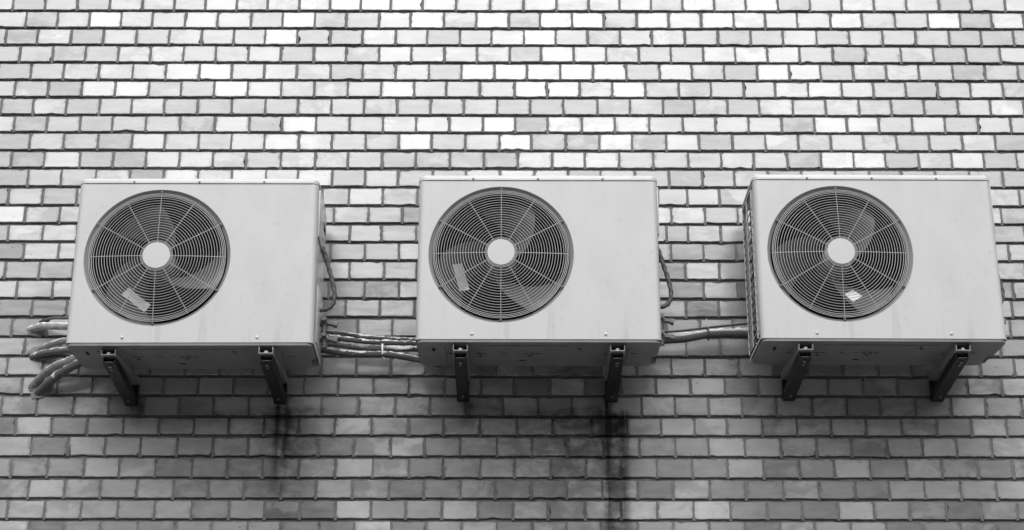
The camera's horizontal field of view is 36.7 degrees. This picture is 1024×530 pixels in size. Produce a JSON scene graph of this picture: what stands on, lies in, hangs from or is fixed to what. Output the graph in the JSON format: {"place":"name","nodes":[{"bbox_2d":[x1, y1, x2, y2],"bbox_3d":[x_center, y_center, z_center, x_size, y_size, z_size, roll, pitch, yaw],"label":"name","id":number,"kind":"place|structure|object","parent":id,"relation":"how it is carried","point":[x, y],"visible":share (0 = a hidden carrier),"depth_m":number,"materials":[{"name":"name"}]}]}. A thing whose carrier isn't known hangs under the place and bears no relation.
{"place":"outdoors","nodes":[
{"label":"outdoors","id":0,"kind":"place"},
{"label":"ground","id":1,"kind":"structure","parent":0,"visible":0},
{"bbox_2d":[0,0,1023,529],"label":"brick wall","id":2,"kind":"structure","parent":1,"relation":"on","point":[366,114],"depth_m":5.81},
{"bbox_2d":[26,322,67,331],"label":"lagged pipe","id":3,"kind":"object","parent":2,"relation":"attached to","point":[48,326],"visible":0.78,"depth_m":5.61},
{"bbox_2d":[29,347,70,359],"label":"lagged pipe","id":4,"kind":"object","parent":2,"relation":"attached to","point":[49,352],"visible":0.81,"depth_m":5.57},
{"bbox_2d":[36,353,72,361],"bbox_3d":[-1.623,0.333,5.594,0.251,0.020,0.037,-6,-21,16],"label":"drain hose","id":5,"kind":"object","parent":4,"relation":"attached to","point":[53,357],"visible":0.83,"depth_m":5.59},
{"bbox_2d":[35,337,66,351],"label":"lagged pipe","id":6,"kind":"object","parent":2,"relation":"attached to","point":[55,343],"visible":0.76,"depth_m":5.59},
{"bbox_2d":[28,355,76,389],"bbox_3d":[-1.605,0.369,5.553,0.328,0.144,0.065,-8,-22,20],"label":"lagged pipe","id":7,"kind":"object","parent":2,"relation":"attached to","point":[43,374],"visible":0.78,"depth_m":5.55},
{"bbox_2d":[40,317,68,322],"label":"lagged pipe","id":8,"kind":"object","parent":2,"relation":"attached to","point":[54,318],"visible":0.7,"depth_m":5.62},
{"bbox_2d":[34,360,81,395],"bbox_3d":[-1.595,0.385,5.539,0.316,0.155,0.067,-9,-22,23],"label":"lagged pipe","id":9,"kind":"object","parent":2,"relation":"attached to","point":[50,381],"visible":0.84,"depth_m":5.52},
{"bbox_2d":[101,348,139,405],"bbox_3d":[-1.368,0.395,5.402,0.050,0.098,0.384,0,-20,0],"label":"wall bracket","id":10,"kind":"object","parent":2,"relation":"attached to","point":[124,377],"depth_m":5.39,"materials":[{"name":"metal"}]},
{"bbox_2d":[66,179,337,368],"bbox_3d":[-1.069,0.031,5.465,0.907,0.622,0.308,0,-20,-2],"label":"outdoor unit","id":11,"kind":"object","parent":10,"relation":"on","point":[198,273],"visible":1,"depth_m":5.37,"materials":[{"name":"paint"}]},
{"bbox_2d":[327,330,415,340],"bbox_3d":[-0.516,0.255,5.597,0.491,0.044,0.022,0,-20,-1],"label":"lagged pipe","id":12,"kind":"object","parent":11,"relation":"attached to","point":[368,337],"visible":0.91,"depth_m":5.59,"materials":[{"name":"white plastic"}]},
{"bbox_2d":[328,334,415,345],"bbox_3d":[-0.486,0.268,5.556,0.432,0.045,0.029,0,-20,0],"label":"lagged pipe","id":13,"kind":"object","parent":11,"relation":"attached to","point":[374,342],"visible":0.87,"depth_m":5.55,"materials":[{"name":"white plastic"}]},
{"bbox_2d":[327,342,417,351],"bbox_3d":[-0.496,0.290,5.557,0.452,0.043,0.033,0,-20,0],"label":"lagged pipe","id":14,"kind":"object","parent":11,"relation":"attached to","point":[398,348],"visible":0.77,"depth_m":5.55,"materials":[{"name":"white plastic"}]},
{"bbox_2d":[313,346,441,367],"bbox_3d":[-0.495,0.326,5.523,0.494,0.084,0.033,0,-20,0],"label":"lagged pipe","id":15,"kind":"object","parent":11,"relation":"attached to","point":[392,354],"visible":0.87,"depth_m":5.51,"materials":[{"name":"white plastic"}]},
{"bbox_2d":[258,347,287,404],"bbox_3d":[-0.834,0.390,5.404,0.050,0.098,0.384,0,-20,0],"label":"wall bracket","id":16,"kind":"object","parent":2,"relation":"attached to","point":[276,376],"depth_m":5.39,"materials":[{"name":"metal"}]},
{"bbox_2d":[453,344,469,401],"bbox_3d":[-0.176,0.381,5.408,0.050,0.098,0.384,0,-20,0],"label":"wall bracket","id":17,"kind":"object","parent":2,"relation":"attached to","point":[462,365],"depth_m":5.37,"materials":[{"name":"metal"}]},
{"bbox_2d":[415,176,674,365],"bbox_3d":[0.123,0.020,5.469,0.907,0.622,0.308,0,-20,0],"label":"outdoor unit","id":18,"kind":"object","parent":17,"relation":"on","point":[537,270],"visible":0.99,"depth_m":5.37,"materials":[{"name":"paint"}]},
{"bbox_2d":[664,330,755,343],"bbox_3d":[0.698,0.262,5.548,0.462,0.059,0.035,0,-20,0],"label":"lagged pipe","id":19,"kind":"object","parent":18,"relation":"attached to","point":[704,335],"visible":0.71,"depth_m":5.55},
{"bbox_2d":[672,327,755,335],"bbox_3d":[0.699,0.249,5.572,0.461,0.052,0.023,0,-20,0],"label":"lagged pipe","id":20,"kind":"object","parent":19,"relation":"on","point":[718,329],"visible":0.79,"depth_m":5.57,"materials":[{"name":"white plastic"}]},
{"bbox_2d":[706,319,709,339],"bbox_3d":[0.704,0.235,5.572,0.013,0.072,0.052,0,-20,0],"label":"cable tie","id":21,"kind":"object","parent":20,"relation":"attached to","point":[707,328],"visible":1,"depth_m":5.55,"materials":[{"name":"white plastic"}]},
{"bbox_2d":[664,322,754,332],"bbox_3d":[0.705,0.228,5.598,0.451,0.054,0.008,0,-20,0],"label":"power cable","id":22,"kind":"object","parent":20,"relation":"attached to","point":[700,328],"visible":0.56,"depth_m":5.59,"materials":[{"name":"black rubber"}]},
{"bbox_2d":[604,344,624,401],"bbox_3d":[0.358,0.382,5.407,0.050,0.098,0.384,0,-20,0],"label":"wall bracket","id":23,"kind":"object","parent":2,"relation":"attached to","point":[613,370],"depth_m":5.38,"materials":[{"name":"metal"}]},
{"bbox_2d":[781,343,812,400],"bbox_3d":[0.997,0.378,5.410,0.050,0.098,0.384,0,-20,0],"label":"wall bracket","id":24,"kind":"object","parent":2,"relation":"attached to","point":[793,372],"depth_m":5.40,"materials":[{"name":"metal"}]},
{"bbox_2d":[928,344,970,401],"bbox_3d":[1.531,0.381,5.409,0.050,0.098,0.384,0,-20,0],"label":"wall bracket","id":25,"kind":"object","parent":2,"relation":"attached to","point":[944,373],"depth_m":5.41,"materials":[{"name":"metal"}]},
{"bbox_2d":[742,175,1006,365],"bbox_3d":[1.296,0.017,5.471,0.907,0.622,0.308,0,-20,0],"label":"outdoor unit","id":26,"kind":"object","parent":25,"relation":"on","point":[875,269],"visible":1,"depth_m":5.38,"materials":[{"name":"paint"}]}
]}

